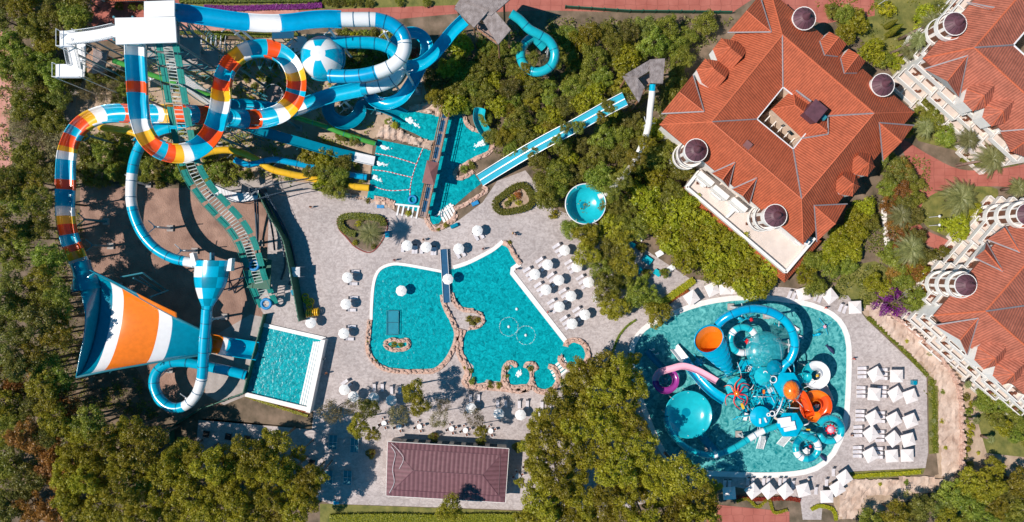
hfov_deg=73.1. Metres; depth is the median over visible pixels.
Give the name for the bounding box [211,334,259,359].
funnel exit chute
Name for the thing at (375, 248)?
bed kerb
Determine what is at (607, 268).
broadleaf tree
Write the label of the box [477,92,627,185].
twin lane slide
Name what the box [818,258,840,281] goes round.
broadleaf tree
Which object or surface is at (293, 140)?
straight speed slide
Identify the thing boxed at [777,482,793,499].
square parasol
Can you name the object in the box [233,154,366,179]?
blue body slide
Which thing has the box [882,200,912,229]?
palm tree
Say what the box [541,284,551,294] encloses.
round parasol
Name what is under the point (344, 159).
broadleaf tree
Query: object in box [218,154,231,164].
shrub
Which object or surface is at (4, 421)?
broadleaf tree
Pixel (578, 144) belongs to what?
evergreen tree
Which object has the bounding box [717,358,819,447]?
play tower
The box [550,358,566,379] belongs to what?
pool steps
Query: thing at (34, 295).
broadleaf tree
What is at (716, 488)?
pine tree
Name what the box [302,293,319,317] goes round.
ring rack
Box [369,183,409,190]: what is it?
lane rope
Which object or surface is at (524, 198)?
planting bed
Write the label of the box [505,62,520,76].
broadleaf tree
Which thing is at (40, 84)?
broadleaf tree
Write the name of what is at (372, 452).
planter
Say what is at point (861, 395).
sun lounger
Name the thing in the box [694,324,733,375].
shell funnel
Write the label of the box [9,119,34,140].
sparse tree
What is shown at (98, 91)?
sparse tree
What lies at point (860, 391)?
sun lounger
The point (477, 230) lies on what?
round parasol
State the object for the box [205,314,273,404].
landing court
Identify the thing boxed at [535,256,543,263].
sun lounger
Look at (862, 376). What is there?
sun lounger
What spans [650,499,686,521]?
pine tree
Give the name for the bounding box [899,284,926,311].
broadleaf tree
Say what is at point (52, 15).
broadleaf tree
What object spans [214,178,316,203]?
scaffold walkway
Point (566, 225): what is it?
broadleaf tree
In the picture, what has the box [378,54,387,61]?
evergreen tree
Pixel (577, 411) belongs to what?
pine tree
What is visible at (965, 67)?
hotel
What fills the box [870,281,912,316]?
flowering bush
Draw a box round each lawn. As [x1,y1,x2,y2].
[181,0,458,9]
[320,504,538,521]
[833,261,905,310]
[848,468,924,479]
[856,0,946,74]
[865,316,938,453]
[907,121,957,150]
[921,186,998,235]
[976,407,1023,456]
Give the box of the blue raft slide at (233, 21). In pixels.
[175,3,354,65]
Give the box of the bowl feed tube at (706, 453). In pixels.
[662,416,776,459]
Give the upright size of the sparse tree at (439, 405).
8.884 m
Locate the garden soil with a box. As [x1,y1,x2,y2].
[201,396,311,427]
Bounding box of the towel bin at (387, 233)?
[385,231,389,236]
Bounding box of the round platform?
[263,84,283,102]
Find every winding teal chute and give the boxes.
[322,81,407,128]
[364,15,467,114]
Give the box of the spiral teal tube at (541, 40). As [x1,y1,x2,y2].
[508,9,559,76]
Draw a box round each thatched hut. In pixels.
[86,48,112,76]
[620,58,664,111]
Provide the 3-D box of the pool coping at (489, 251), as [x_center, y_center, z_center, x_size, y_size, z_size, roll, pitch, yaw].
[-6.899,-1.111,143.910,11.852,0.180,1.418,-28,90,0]
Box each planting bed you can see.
[338,219,386,250]
[469,316,479,325]
[498,189,528,208]
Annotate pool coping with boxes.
[245,392,306,410]
[263,323,325,339]
[306,338,327,412]
[370,262,440,319]
[453,240,502,268]
[510,263,566,341]
[629,295,851,477]
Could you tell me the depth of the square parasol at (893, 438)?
141.50 m
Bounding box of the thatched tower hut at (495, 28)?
[454,0,510,61]
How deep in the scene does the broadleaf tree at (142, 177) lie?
141.40 m
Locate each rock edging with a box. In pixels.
[365,295,458,374]
[374,196,394,205]
[383,337,410,351]
[424,211,457,231]
[450,293,474,312]
[453,112,494,180]
[453,186,488,210]
[455,328,488,390]
[468,310,484,329]
[487,382,527,392]
[501,360,517,385]
[502,240,521,264]
[503,376,532,393]
[523,361,537,382]
[532,364,560,394]
[557,337,590,369]
[883,305,966,475]
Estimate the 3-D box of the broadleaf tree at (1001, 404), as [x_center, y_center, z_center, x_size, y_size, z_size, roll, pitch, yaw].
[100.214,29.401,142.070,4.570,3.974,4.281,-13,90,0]
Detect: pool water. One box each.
[247,327,320,405]
[367,140,430,210]
[370,245,564,383]
[392,111,440,140]
[428,114,488,223]
[634,300,845,471]
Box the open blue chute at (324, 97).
[133,83,364,140]
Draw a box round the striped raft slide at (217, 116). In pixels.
[55,23,317,263]
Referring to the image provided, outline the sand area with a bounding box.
[80,184,268,420]
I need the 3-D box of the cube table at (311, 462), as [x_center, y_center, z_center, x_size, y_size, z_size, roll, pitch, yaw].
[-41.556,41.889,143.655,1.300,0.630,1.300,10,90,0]
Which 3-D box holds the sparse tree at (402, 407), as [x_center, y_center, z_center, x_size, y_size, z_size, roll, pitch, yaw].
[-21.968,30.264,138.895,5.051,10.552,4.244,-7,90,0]
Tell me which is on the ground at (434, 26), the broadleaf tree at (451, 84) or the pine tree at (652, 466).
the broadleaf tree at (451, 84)
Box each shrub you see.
[76,165,87,179]
[77,155,94,166]
[81,167,96,187]
[83,133,97,146]
[92,130,109,144]
[103,159,114,168]
[106,141,118,149]
[116,159,126,167]
[119,134,133,141]
[141,150,148,160]
[155,182,166,189]
[163,162,174,168]
[202,36,215,45]
[202,155,216,167]
[205,169,216,185]
[213,32,224,40]
[214,172,225,185]
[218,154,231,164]
[223,171,238,187]
[225,158,241,174]
[242,73,249,82]
[256,71,262,80]
[335,28,342,35]
[341,27,350,35]
[349,49,357,54]
[354,164,360,170]
[357,29,362,35]
[358,49,368,57]
[359,56,373,67]
[363,29,370,35]
[366,49,376,57]
[370,27,379,36]
[390,121,398,128]
[409,47,419,57]
[460,165,467,173]
[468,160,475,169]
[469,377,474,385]
[487,380,493,388]
[504,200,510,207]
[506,194,516,201]
[514,189,521,199]
[548,210,560,218]
[875,1,898,17]
[962,393,970,400]
[964,430,974,437]
[965,407,973,415]
[965,438,972,445]
[966,422,975,430]
[966,461,973,467]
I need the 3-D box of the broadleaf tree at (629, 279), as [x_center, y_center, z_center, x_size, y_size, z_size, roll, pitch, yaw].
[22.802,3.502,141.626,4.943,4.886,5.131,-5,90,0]
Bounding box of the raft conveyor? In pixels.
[154,44,277,307]
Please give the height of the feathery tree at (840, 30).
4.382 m
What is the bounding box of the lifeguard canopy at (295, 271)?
[291,267,304,276]
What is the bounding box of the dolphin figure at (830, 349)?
[825,344,833,353]
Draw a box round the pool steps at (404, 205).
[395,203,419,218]
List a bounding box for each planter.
[365,449,375,459]
[428,432,438,441]
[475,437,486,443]
[511,442,521,452]
[636,243,646,252]
[641,269,651,278]
[659,268,669,278]
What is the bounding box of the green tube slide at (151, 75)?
[112,58,375,145]
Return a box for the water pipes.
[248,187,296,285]
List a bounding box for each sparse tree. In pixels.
[1,107,25,128]
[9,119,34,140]
[30,127,54,147]
[42,131,63,159]
[66,82,81,98]
[80,88,93,100]
[92,84,118,104]
[105,64,120,77]
[106,80,119,92]
[316,398,345,426]
[340,398,356,414]
[388,405,409,426]
[429,410,448,427]
[435,398,451,414]
[463,406,484,426]
[538,54,549,66]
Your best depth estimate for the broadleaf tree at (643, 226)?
139.59 m
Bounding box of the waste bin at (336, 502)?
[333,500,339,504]
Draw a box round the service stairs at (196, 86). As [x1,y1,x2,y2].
[176,73,209,104]
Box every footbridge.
[418,104,449,217]
[440,249,449,302]
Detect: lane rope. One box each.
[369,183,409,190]
[375,153,415,163]
[375,170,411,177]
[410,148,422,200]
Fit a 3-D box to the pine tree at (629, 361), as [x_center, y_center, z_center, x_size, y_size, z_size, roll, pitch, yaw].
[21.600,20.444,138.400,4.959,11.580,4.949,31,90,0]
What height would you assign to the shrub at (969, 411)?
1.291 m
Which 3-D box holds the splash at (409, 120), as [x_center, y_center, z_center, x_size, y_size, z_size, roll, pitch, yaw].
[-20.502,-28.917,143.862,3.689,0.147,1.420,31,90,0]
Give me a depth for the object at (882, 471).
143.97 m
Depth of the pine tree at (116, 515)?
131.28 m
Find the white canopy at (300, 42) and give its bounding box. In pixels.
[272,31,306,54]
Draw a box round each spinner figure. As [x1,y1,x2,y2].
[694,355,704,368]
[734,332,748,347]
[737,314,752,324]
[800,444,809,454]
[813,424,835,434]
[815,318,830,333]
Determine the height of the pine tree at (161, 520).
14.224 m
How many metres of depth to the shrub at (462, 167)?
143.29 m
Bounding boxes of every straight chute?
[670,345,727,404]
[698,433,718,451]
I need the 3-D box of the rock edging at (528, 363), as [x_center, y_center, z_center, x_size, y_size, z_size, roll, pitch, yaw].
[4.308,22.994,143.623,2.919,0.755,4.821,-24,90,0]
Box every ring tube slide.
[724,324,756,355]
[789,430,821,462]
[814,414,844,444]
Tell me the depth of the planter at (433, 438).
142.41 m
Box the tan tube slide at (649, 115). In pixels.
[597,84,655,199]
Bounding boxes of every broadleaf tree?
[0,0,23,8]
[0,28,26,54]
[0,50,15,82]
[0,163,51,201]
[0,186,54,214]
[0,236,43,261]
[0,244,31,271]
[0,402,50,431]
[0,451,22,490]
[4,294,40,321]
[6,222,59,254]
[7,43,33,62]
[8,86,47,121]
[8,165,32,183]
[9,136,44,169]
[12,54,42,87]
[15,11,53,43]
[20,208,79,240]
[21,185,86,215]
[23,285,80,310]
[27,49,56,65]
[27,114,42,132]
[28,350,77,384]
[29,240,89,281]
[30,0,54,5]
[30,78,52,92]
[32,89,57,115]
[34,58,71,92]
[37,2,69,37]
[40,274,79,306]
[41,107,69,136]
[41,299,83,319]
[50,371,96,395]
[56,1,95,31]
[62,0,99,12]
[62,78,74,89]
[67,404,128,442]
[91,142,113,164]
[103,131,120,141]
[103,163,118,180]
[112,161,127,184]
[115,82,126,96]
[116,136,133,153]
[118,150,130,162]
[137,172,149,183]
[139,156,157,177]
[149,169,164,184]
[153,158,165,167]
[160,167,175,184]
[172,163,190,181]
[210,161,226,178]
[239,168,253,181]
[302,162,318,177]
[314,163,336,182]
[322,178,347,200]
[329,166,349,184]
[334,130,347,141]
[334,153,351,170]
[341,177,348,188]
[349,133,361,146]
[443,74,467,99]
[451,51,467,67]
[452,65,472,87]
[457,98,473,114]
[459,79,480,97]
[464,61,488,86]
[468,95,485,107]
[471,46,489,66]
[476,37,494,56]
[476,81,495,100]
[478,109,493,126]
[480,48,502,74]
[481,128,499,144]
[491,39,509,58]
[502,120,514,131]
[503,140,518,156]
[504,104,533,130]
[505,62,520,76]
[505,93,521,107]
[510,41,522,53]
[515,126,539,153]
[522,76,547,98]
[526,50,540,66]
[527,147,549,171]
[532,169,550,191]
[535,109,549,125]
[535,183,561,210]
[540,76,558,99]
[540,92,557,106]
[543,28,564,44]
[543,157,574,185]
[547,135,574,157]
[552,133,562,145]
[553,178,570,198]
[554,57,561,74]
[559,25,578,41]
[559,39,578,65]
[559,73,585,98]
[559,119,571,133]
[559,219,580,240]
[560,65,579,81]
[567,56,582,71]
[571,120,585,134]
[577,157,597,178]
[578,64,595,89]
[581,41,609,71]
[582,161,612,193]
[583,141,610,165]
[584,226,603,244]
[587,121,618,148]
[588,252,613,277]
[589,64,613,86]
[592,271,623,302]
[598,21,620,43]
[598,192,623,215]
[599,98,615,112]
[599,237,623,265]
[602,35,626,56]
[603,185,621,203]
[605,79,619,96]
[607,53,621,67]
[607,109,624,126]
[608,167,633,190]
[609,140,633,166]
[609,212,631,232]
[611,125,634,149]
[613,268,634,289]
[614,60,631,73]
[615,89,627,101]
[620,158,643,174]
[620,194,639,215]
[622,214,649,241]
[623,281,652,308]
[632,118,651,138]
[633,42,648,61]
[634,273,649,286]
[636,24,670,57]
[639,143,667,169]
[641,284,663,308]
[654,13,679,38]
[657,139,677,167]
[657,178,684,201]
[664,34,686,56]
[665,75,686,100]
[668,161,695,180]
[670,44,695,70]
[678,26,699,45]
[691,9,718,35]
[801,250,822,272]
[802,273,827,297]
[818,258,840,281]
[823,2,837,18]
[833,4,855,24]
[838,256,858,274]
[858,505,882,521]
[861,210,881,230]
[874,50,893,68]
[875,178,899,198]
[875,240,903,270]
[891,265,915,289]
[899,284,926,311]
[905,122,914,138]
[905,176,926,190]
[905,187,927,207]
[912,97,935,118]
[917,106,945,130]
[933,123,957,147]
[937,478,965,510]
[954,506,979,521]
[955,488,989,521]
[971,394,993,413]
[975,389,987,399]
[976,507,1000,521]
[983,409,1005,427]
[992,399,1013,413]
[1002,508,1022,521]
[1006,406,1023,422]
[1008,427,1023,443]
[1008,496,1023,521]
[1012,419,1023,433]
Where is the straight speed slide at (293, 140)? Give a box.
[240,128,374,165]
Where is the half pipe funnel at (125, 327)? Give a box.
[76,270,211,377]
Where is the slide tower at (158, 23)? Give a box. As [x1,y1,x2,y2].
[112,0,298,81]
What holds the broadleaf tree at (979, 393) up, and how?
on the soil slope
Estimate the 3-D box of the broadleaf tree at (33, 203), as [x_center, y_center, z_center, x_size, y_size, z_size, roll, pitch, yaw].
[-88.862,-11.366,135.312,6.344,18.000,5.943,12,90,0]
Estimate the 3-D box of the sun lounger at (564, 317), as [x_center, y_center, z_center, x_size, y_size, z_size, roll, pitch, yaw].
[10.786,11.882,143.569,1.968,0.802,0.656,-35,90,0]
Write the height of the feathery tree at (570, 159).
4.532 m
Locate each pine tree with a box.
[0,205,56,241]
[0,364,5,385]
[0,388,49,417]
[0,424,36,449]
[6,0,37,18]
[14,340,81,366]
[18,168,54,193]
[21,264,71,289]
[23,369,75,399]
[32,387,92,416]
[33,29,64,53]
[36,318,83,349]
[36,406,101,436]
[49,456,89,493]
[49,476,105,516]
[52,411,101,437]
[55,442,101,473]
[60,491,114,521]
[63,416,118,445]
[65,462,115,494]
[77,445,127,475]
[77,492,115,521]
[85,422,139,456]
[89,462,121,488]
[99,468,148,507]
[101,426,150,458]
[103,449,136,476]
[104,503,150,521]
[116,415,160,443]
[117,446,169,484]
[123,506,161,521]
[125,489,162,515]
[127,423,180,460]
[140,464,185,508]
[146,509,178,521]
[147,448,178,479]
[158,493,190,521]
[159,436,202,463]
[169,474,206,512]
[170,458,200,488]
[173,510,195,521]
[179,440,218,471]
[186,491,222,521]
[188,445,237,486]
[197,485,229,515]
[206,473,243,504]
[215,509,253,521]
[217,438,253,471]
[220,482,253,520]
[225,453,254,481]
[231,433,272,479]
[244,459,274,491]
[245,500,277,521]
[251,480,284,511]
[254,449,297,485]
[258,427,296,463]
[263,501,293,521]
[273,474,301,501]
[279,454,307,484]
[279,494,309,521]
[290,439,313,461]
[292,461,324,496]
[294,469,323,497]
[294,484,319,512]
[306,460,332,485]
[347,412,369,439]
[365,425,381,440]
[401,378,423,402]
[409,394,431,416]
[424,88,449,107]
[435,57,460,78]
[435,491,463,521]
[473,424,488,437]
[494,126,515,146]
[504,103,516,117]
[507,127,521,138]
[512,501,550,521]
[513,471,523,488]
[517,434,533,452]
[520,62,530,75]
[520,488,559,521]
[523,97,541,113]
[523,444,555,482]
[524,414,562,460]
[524,462,555,501]
[526,407,552,429]
[539,463,573,500]
[540,386,574,420]
[541,120,558,131]
[545,504,564,521]
[547,431,589,468]
[550,479,580,512]
[551,404,583,430]
[555,506,585,521]
[558,416,595,451]
[559,371,583,396]
[562,460,589,494]
[563,486,597,520]
[564,355,595,394]
[570,223,600,252]
[570,388,603,428]
[571,238,602,266]
[574,436,618,476]
[578,367,624,407]
[579,21,602,46]
[579,507,598,521]
[580,349,616,385]
[584,405,618,438]
[590,472,621,505]
[590,493,617,521]
[593,416,630,454]
[593,444,639,488]
[595,110,607,126]
[596,293,632,320]
[597,351,632,390]
[600,388,640,431]
[608,228,634,252]
[608,247,638,276]
[611,68,632,93]
[611,483,640,519]
[612,408,651,439]
[612,506,646,521]
[614,356,635,375]
[615,466,646,502]
[618,367,649,399]
[622,427,659,467]
[625,149,646,172]
[627,500,663,521]
[628,352,641,364]
[630,451,664,486]
[636,461,677,500]
[641,484,672,509]
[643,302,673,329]
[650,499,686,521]
[657,450,708,495]
[663,491,697,521]
[677,494,721,521]
[680,479,721,515]
[709,478,723,491]
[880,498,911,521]
[935,507,961,521]
[952,466,986,495]
[970,468,1008,504]
[981,455,1006,480]
[983,495,1008,521]
[1005,465,1023,497]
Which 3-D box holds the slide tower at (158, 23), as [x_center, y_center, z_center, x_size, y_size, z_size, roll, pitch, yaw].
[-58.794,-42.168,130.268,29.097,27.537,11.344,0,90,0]
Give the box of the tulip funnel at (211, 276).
[190,253,244,310]
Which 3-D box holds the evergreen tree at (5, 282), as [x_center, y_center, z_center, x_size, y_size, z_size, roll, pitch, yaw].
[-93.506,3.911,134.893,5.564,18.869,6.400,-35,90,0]
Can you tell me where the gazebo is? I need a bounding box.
[422,160,438,184]
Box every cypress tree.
[884,19,897,29]
[884,28,898,37]
[889,24,903,30]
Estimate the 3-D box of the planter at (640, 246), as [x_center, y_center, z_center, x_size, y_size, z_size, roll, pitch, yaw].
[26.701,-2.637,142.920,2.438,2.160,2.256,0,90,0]
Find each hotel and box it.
[656,0,914,282]
[892,0,1023,174]
[900,195,1023,415]
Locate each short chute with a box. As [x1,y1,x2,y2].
[756,435,766,448]
[776,436,791,446]
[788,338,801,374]
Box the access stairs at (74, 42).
[52,23,177,95]
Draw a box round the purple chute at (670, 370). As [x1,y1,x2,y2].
[644,349,718,393]
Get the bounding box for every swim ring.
[248,259,259,270]
[260,298,271,309]
[408,195,416,203]
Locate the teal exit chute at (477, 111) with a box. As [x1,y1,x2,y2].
[473,107,490,140]
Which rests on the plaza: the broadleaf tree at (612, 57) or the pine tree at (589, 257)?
the pine tree at (589, 257)
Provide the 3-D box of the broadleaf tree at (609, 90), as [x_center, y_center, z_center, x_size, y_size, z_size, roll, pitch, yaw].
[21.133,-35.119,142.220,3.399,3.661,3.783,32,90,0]
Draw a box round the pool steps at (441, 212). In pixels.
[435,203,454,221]
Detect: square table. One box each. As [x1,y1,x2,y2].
[628,241,635,248]
[641,254,652,264]
[653,269,660,276]
[655,250,663,257]
[667,264,674,271]
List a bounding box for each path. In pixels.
[62,81,83,130]
[213,177,314,196]
[707,505,788,521]
[881,200,894,271]
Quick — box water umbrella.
[746,331,784,368]
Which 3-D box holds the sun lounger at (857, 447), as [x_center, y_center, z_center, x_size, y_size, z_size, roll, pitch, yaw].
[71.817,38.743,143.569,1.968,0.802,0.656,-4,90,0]
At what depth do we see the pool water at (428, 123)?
143.94 m
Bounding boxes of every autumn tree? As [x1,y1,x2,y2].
[0,378,25,398]
[1,415,44,450]
[4,356,60,384]
[9,487,48,521]
[18,424,62,463]
[18,510,40,521]
[30,445,77,479]
[34,494,65,521]
[45,465,85,498]
[51,385,102,415]
[879,196,896,213]
[884,209,908,230]
[885,229,912,249]
[885,266,903,282]
[891,155,913,178]
[891,179,911,200]
[895,254,913,267]
[905,264,924,282]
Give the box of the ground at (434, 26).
[0,0,1023,521]
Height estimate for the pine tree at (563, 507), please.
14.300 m
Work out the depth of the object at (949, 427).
143.43 m
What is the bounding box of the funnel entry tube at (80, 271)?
[69,260,100,292]
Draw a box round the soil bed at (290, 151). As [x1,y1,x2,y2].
[60,32,440,196]
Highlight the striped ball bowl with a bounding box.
[300,35,345,82]
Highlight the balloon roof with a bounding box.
[783,380,799,399]
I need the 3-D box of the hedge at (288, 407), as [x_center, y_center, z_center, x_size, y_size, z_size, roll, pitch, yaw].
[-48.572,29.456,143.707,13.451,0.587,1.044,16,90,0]
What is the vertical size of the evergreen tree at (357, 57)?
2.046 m
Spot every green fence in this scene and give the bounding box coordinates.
[168,314,266,444]
[258,193,305,321]
[565,5,732,13]
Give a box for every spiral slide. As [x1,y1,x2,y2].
[786,389,831,421]
[796,361,833,400]
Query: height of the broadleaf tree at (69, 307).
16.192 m
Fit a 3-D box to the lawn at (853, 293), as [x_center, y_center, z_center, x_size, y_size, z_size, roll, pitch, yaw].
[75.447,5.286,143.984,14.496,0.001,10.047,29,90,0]
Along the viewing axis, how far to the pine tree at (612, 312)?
138.34 m
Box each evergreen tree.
[0,8,17,29]
[0,263,64,299]
[0,282,21,314]
[0,312,42,332]
[0,320,60,347]
[0,341,52,368]
[0,344,72,382]
[0,426,31,462]
[0,483,26,521]
[8,64,39,86]
[9,386,59,419]
[9,461,48,501]
[18,304,84,344]
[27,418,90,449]
[34,160,54,183]
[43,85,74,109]
[45,0,63,11]
[75,77,83,84]
[77,143,88,156]
[84,75,100,90]
[85,66,100,81]
[86,160,102,173]
[93,172,111,189]
[99,73,114,83]
[109,92,122,103]
[111,148,123,161]
[113,69,125,85]
[346,56,354,62]
[347,62,356,68]
[353,54,360,62]
[355,398,381,418]
[375,50,384,58]
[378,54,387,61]
[422,68,447,90]
[498,78,521,101]
[502,48,515,69]
[517,90,530,104]
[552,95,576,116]
[567,163,582,186]
[571,136,590,154]
[616,109,644,132]
[617,18,640,46]
[629,13,656,47]
[629,138,647,151]
[654,89,672,112]
[658,191,679,215]
[667,62,685,80]
[879,151,900,170]
[881,165,896,181]
[886,157,918,183]
[890,195,914,209]
[899,206,924,232]
[902,489,936,520]
[905,227,927,242]
[905,513,924,521]
[913,247,938,265]
[924,492,956,519]
[932,0,949,14]
[992,479,1019,503]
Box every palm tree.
[356,217,383,248]
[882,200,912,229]
[889,30,926,54]
[890,231,925,267]
[894,42,918,62]
[897,10,939,40]
[911,116,933,139]
[934,177,978,219]
[952,126,980,154]
[956,140,1005,180]
[959,380,971,388]
[968,417,980,424]
[980,434,995,443]
[1000,176,1023,197]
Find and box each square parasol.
[683,289,699,305]
[704,282,719,296]
[719,282,731,294]
[723,486,735,499]
[744,482,760,499]
[760,482,776,499]
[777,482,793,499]
[795,482,810,497]
[796,287,810,301]
[820,490,832,502]
[821,288,838,304]
[829,480,845,496]
[836,469,852,485]
[848,301,861,313]
[862,426,879,442]
[862,446,878,462]
[865,410,881,425]
[867,366,883,382]
[867,387,880,400]
[884,449,898,462]
[885,411,901,427]
[885,430,901,447]
[887,386,903,402]
[889,370,902,381]
[899,449,913,461]
[900,432,915,447]
[902,388,917,403]
[902,413,917,428]
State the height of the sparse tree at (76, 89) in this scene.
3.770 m
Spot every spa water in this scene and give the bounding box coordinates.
[508,365,529,384]
[534,367,555,388]
[562,343,584,363]
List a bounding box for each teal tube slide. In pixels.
[125,141,202,267]
[148,309,247,412]
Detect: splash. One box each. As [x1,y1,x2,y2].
[371,174,382,183]
[376,161,388,166]
[380,145,391,149]
[405,117,419,127]
[473,139,484,149]
[515,369,521,376]
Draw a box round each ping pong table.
[324,470,332,484]
[328,435,336,448]
[343,470,351,484]
[350,438,358,452]
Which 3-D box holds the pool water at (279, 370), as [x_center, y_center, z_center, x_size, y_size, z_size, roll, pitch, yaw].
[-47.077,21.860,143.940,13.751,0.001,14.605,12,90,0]
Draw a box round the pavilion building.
[386,438,508,502]
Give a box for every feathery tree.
[297,148,317,163]
[312,156,324,168]
[312,174,326,192]
[314,147,334,165]
[438,89,467,116]
[445,30,474,58]
[483,71,501,89]
[484,93,509,118]
[514,73,531,85]
[531,124,552,138]
[542,104,565,124]
[559,150,579,168]
[565,87,593,114]
[568,30,587,52]
[580,82,606,106]
[598,210,625,241]
[608,104,619,116]
[608,166,621,187]
[612,41,641,71]
[624,175,641,196]
[629,184,660,210]
[636,201,664,231]
[638,134,656,153]
[638,167,669,192]
[646,216,674,246]
[649,117,665,140]
[657,199,691,231]
[658,229,686,254]
[668,187,700,216]
[671,242,705,275]
[678,203,712,235]
[678,218,708,250]
[688,223,724,259]
[696,214,717,227]
[699,244,727,272]
[703,254,735,285]
[710,222,736,250]
[716,247,740,270]
[720,266,746,288]
[721,231,752,263]
[731,254,763,286]
[731,273,759,302]
[739,244,760,264]
[749,270,777,299]
[751,256,779,279]
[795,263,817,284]
[819,246,844,271]
[820,240,839,260]
[827,224,852,250]
[834,23,858,45]
[836,235,862,263]
[840,222,870,248]
[843,7,870,35]
[844,205,869,231]
[851,195,876,218]
[857,37,887,66]
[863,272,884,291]
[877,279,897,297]
[887,52,904,70]
[895,45,903,59]
[904,261,923,276]
[913,3,935,29]
[917,266,939,282]
[937,212,970,242]
[967,203,982,221]
[993,419,1013,437]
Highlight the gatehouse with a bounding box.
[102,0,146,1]
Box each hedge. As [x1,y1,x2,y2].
[179,0,319,3]
[180,29,298,37]
[204,2,322,10]
[246,397,307,416]
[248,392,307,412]
[329,513,528,521]
[336,212,386,237]
[491,181,535,215]
[612,319,636,353]
[649,277,695,314]
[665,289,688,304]
[736,495,800,502]
[736,497,787,514]
[810,504,837,520]
[853,470,920,478]
[866,316,928,376]
[929,379,937,453]
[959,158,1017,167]
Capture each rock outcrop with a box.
[315,186,394,208]
[376,119,433,149]
[408,100,441,116]
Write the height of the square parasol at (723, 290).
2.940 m
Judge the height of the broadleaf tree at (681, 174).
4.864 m
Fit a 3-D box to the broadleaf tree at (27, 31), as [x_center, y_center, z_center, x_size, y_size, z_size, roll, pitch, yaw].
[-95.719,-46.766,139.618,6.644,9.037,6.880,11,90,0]
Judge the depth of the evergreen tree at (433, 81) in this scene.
140.23 m
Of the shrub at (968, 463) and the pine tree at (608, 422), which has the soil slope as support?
the shrub at (968, 463)
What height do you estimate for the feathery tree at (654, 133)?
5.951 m
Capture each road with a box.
[0,32,13,167]
[92,0,749,40]
[180,9,298,30]
[782,0,874,23]
[901,140,1023,249]
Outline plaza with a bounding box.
[196,171,927,521]
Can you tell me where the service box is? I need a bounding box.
[910,380,916,384]
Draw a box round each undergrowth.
[0,0,1023,521]
[50,210,157,422]
[77,27,392,187]
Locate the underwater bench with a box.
[386,310,398,334]
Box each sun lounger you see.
[346,308,355,311]
[346,325,355,327]
[348,296,357,298]
[350,270,359,272]
[522,266,531,272]
[534,281,542,287]
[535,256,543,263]
[540,400,543,407]
[546,271,555,278]
[552,242,560,248]
[558,287,567,293]
[559,314,568,321]
[575,274,584,280]
[746,476,749,485]
[778,476,781,485]
[787,289,793,298]
[791,479,794,487]
[814,485,818,494]
[838,303,844,311]
[842,304,847,313]
[853,425,863,428]
[853,429,863,432]
[853,433,863,436]
[853,446,862,448]
[853,450,862,453]
[853,454,862,457]
[855,409,865,412]
[855,414,865,416]
[855,418,865,421]
[856,386,866,389]
[856,390,866,393]
[856,394,866,397]
[857,366,867,369]
[857,371,866,373]
[857,375,867,377]
[875,438,885,441]
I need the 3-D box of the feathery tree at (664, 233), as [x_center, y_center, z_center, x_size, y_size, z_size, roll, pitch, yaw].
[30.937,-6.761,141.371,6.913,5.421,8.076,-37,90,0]
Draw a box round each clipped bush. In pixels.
[114,2,123,9]
[128,2,136,10]
[138,2,143,9]
[322,0,330,5]
[330,0,338,6]
[338,0,346,6]
[345,0,354,7]
[355,0,363,6]
[365,0,373,7]
[395,0,403,6]
[422,0,431,6]
[936,245,951,260]
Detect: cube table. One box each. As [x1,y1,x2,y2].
[202,430,209,437]
[225,433,231,439]
[308,459,314,465]
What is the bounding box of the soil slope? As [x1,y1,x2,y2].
[833,307,1023,518]
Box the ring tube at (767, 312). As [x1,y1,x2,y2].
[715,303,799,372]
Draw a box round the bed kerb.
[337,217,387,252]
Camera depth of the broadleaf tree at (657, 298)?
140.40 m
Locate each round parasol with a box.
[305,317,315,327]
[338,328,348,338]
[339,384,349,394]
[341,299,350,309]
[342,272,352,282]
[348,391,358,401]
[368,392,378,402]
[386,395,396,405]
[396,285,406,295]
[402,240,412,250]
[421,242,431,252]
[442,274,452,284]
[453,243,463,253]
[465,403,475,413]
[472,225,482,235]
[493,408,503,418]
[515,409,525,419]
[529,269,539,279]
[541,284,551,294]
[542,259,552,269]
[553,275,563,285]
[554,301,564,311]
[559,245,569,255]
[566,291,576,301]
[567,318,577,328]
[571,263,581,271]
[579,309,589,319]
[583,277,593,287]
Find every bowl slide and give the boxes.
[565,183,605,224]
[661,388,712,438]
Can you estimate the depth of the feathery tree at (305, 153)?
140.69 m
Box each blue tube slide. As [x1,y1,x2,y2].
[327,12,420,94]
[331,35,405,98]
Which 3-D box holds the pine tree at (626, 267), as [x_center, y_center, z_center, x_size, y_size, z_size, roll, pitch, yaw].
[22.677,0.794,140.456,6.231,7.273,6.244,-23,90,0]
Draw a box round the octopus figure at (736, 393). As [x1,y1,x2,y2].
[724,375,749,410]
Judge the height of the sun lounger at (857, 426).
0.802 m
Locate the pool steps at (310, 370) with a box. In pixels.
[299,341,319,405]
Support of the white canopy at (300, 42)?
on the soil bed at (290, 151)
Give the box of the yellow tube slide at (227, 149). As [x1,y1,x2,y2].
[97,124,369,190]
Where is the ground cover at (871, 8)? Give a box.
[817,0,938,448]
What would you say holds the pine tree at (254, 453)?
on the plaza
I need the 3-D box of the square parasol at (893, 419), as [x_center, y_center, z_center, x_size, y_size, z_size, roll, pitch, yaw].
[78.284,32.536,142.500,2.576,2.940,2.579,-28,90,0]
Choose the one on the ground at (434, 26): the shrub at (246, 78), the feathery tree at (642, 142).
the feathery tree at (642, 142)
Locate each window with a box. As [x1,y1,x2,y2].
[695,171,714,187]
[708,185,729,200]
[726,197,747,213]
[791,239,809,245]
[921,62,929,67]
[938,296,948,303]
[968,261,978,267]
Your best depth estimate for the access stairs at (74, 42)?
128.08 m

